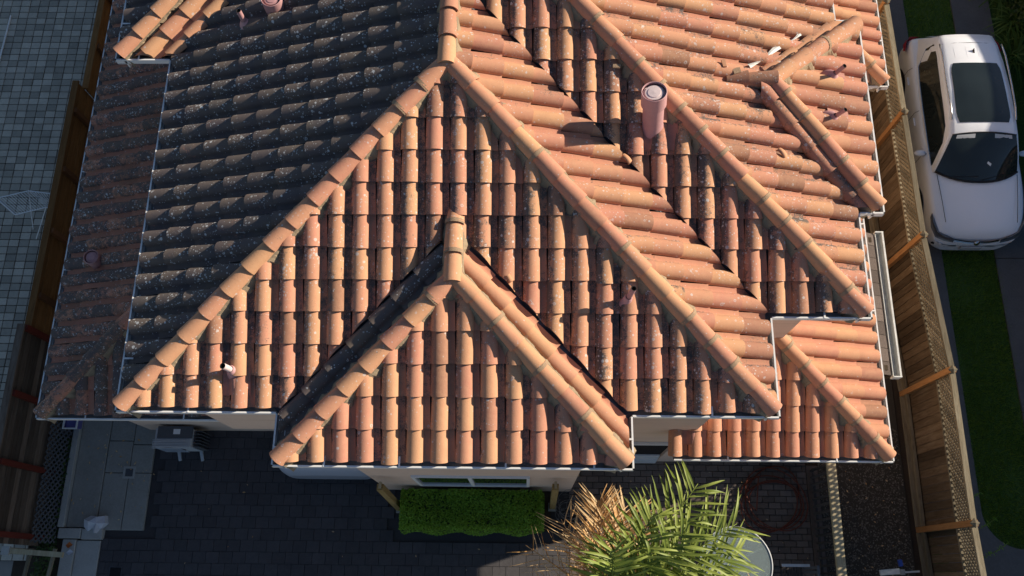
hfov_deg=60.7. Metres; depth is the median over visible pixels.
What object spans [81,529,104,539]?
cross kerb
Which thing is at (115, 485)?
walkway slab
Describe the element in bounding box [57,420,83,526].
kerb
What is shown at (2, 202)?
drying rack
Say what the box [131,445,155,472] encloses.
walkway slab
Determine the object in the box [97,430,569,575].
patio
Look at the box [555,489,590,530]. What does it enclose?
dry vine
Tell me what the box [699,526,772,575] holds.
glass table
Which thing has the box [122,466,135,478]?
drain cover
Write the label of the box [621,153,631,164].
tile fragment
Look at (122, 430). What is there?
walkway slab
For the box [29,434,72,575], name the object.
ground cover
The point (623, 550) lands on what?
palm tree
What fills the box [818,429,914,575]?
gravel
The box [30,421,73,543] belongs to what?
lattice screen
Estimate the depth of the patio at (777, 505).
15.61 m
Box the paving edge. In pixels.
[805,466,827,575]
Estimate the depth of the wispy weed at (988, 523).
15.06 m
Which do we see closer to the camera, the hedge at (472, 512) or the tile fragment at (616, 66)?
the tile fragment at (616, 66)
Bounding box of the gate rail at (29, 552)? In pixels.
[0,546,63,575]
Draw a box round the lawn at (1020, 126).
[903,0,1023,563]
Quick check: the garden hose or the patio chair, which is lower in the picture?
the patio chair
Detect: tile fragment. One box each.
[505,274,513,282]
[613,64,620,68]
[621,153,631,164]
[721,59,726,66]
[733,67,740,73]
[776,148,786,157]
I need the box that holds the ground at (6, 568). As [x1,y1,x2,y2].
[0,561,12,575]
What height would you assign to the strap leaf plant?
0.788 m
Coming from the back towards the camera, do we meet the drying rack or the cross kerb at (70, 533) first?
the drying rack
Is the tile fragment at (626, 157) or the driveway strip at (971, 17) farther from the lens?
the driveway strip at (971, 17)
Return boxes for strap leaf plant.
[968,0,1023,92]
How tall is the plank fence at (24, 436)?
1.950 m
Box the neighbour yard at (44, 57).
[0,0,98,560]
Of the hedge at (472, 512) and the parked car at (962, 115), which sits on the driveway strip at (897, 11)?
the parked car at (962, 115)
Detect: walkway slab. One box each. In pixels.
[98,473,128,529]
[105,441,133,472]
[110,421,136,440]
[121,473,151,530]
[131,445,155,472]
[134,424,155,444]
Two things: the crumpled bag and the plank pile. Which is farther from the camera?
the crumpled bag
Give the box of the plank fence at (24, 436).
[0,0,112,545]
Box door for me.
[634,442,667,462]
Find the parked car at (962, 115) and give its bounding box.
[891,34,1023,249]
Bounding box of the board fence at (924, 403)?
[869,0,986,575]
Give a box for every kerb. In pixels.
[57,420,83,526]
[57,528,83,538]
[57,539,77,575]
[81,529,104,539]
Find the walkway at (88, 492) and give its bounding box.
[66,420,112,527]
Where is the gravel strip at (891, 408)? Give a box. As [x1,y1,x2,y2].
[817,216,915,575]
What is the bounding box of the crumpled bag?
[84,516,108,532]
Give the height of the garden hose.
0.094 m
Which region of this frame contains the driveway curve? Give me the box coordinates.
[928,510,1023,575]
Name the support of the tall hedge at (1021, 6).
on the lawn at (1020, 126)
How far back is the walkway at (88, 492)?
15.85 m
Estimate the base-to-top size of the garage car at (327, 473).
1.665 m
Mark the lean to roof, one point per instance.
(890, 356)
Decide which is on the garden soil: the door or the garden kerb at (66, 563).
the garden kerb at (66, 563)
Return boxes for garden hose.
[739,465,807,532]
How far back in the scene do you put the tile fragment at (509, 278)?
10.11 m
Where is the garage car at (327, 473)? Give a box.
[279,468,369,478]
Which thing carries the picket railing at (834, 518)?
on the paving edge
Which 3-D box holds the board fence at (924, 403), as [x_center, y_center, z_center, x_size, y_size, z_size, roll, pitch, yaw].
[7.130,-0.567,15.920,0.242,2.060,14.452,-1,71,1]
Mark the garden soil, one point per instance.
(18, 568)
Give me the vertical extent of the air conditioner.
0.699 m
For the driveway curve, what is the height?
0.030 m
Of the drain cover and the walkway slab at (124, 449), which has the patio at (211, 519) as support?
the walkway slab at (124, 449)
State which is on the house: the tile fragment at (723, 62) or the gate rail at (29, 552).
the tile fragment at (723, 62)
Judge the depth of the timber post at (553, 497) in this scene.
14.21 m
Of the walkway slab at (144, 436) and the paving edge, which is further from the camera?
the walkway slab at (144, 436)
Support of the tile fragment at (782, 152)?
attached to the house
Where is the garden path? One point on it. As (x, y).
(87, 557)
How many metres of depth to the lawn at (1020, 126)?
16.42 m
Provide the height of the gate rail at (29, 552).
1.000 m
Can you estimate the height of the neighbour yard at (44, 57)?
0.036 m
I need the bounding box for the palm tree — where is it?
[507,460,770,575]
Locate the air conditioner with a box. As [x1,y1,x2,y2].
[152,426,210,460]
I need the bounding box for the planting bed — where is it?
[404,490,550,531]
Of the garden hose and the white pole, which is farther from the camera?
the white pole
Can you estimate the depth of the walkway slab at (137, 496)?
15.68 m
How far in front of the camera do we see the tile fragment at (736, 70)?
10.92 m
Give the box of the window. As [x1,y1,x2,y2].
[411,475,529,486]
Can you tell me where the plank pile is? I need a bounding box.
[879,559,919,575]
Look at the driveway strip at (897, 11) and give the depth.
16.68 m
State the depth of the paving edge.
15.45 m
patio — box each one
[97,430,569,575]
[569,461,814,575]
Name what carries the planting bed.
on the patio at (211, 519)
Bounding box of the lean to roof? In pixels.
[866,231,901,378]
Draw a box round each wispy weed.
[968,517,996,534]
[969,541,1008,562]
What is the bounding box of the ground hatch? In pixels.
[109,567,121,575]
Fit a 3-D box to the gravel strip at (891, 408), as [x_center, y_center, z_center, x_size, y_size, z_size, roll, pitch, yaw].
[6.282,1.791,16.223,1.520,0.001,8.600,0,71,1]
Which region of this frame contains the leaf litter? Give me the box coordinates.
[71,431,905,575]
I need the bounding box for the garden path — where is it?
[72,540,101,575]
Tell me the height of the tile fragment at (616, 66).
0.034 m
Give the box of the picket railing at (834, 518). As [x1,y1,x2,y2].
[810,463,846,575]
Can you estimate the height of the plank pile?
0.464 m
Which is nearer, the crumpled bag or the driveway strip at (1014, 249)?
the crumpled bag
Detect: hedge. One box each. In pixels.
[399,488,544,536]
[1001,0,1023,31]
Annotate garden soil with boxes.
[11,379,933,575]
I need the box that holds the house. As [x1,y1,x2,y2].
[33,0,895,491]
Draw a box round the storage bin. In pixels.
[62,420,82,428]
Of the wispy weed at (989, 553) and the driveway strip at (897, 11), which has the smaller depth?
the wispy weed at (989, 553)
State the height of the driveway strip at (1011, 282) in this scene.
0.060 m
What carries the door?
in the house
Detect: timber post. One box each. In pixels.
[377,482,399,512]
[548,481,558,510]
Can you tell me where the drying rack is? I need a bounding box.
[0,190,49,238]
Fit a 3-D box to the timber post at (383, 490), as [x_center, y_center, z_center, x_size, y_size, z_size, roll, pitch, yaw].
[-2.009,3.515,14.596,0.160,2.240,0.321,0,71,1]
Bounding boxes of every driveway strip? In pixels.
[879,0,980,509]
[950,0,994,39]
[994,165,1023,258]
[995,259,1023,411]
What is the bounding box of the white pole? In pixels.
[0,15,11,59]
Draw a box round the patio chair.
[773,564,819,575]
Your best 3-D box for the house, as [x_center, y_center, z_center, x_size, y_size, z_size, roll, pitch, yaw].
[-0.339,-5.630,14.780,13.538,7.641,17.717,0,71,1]

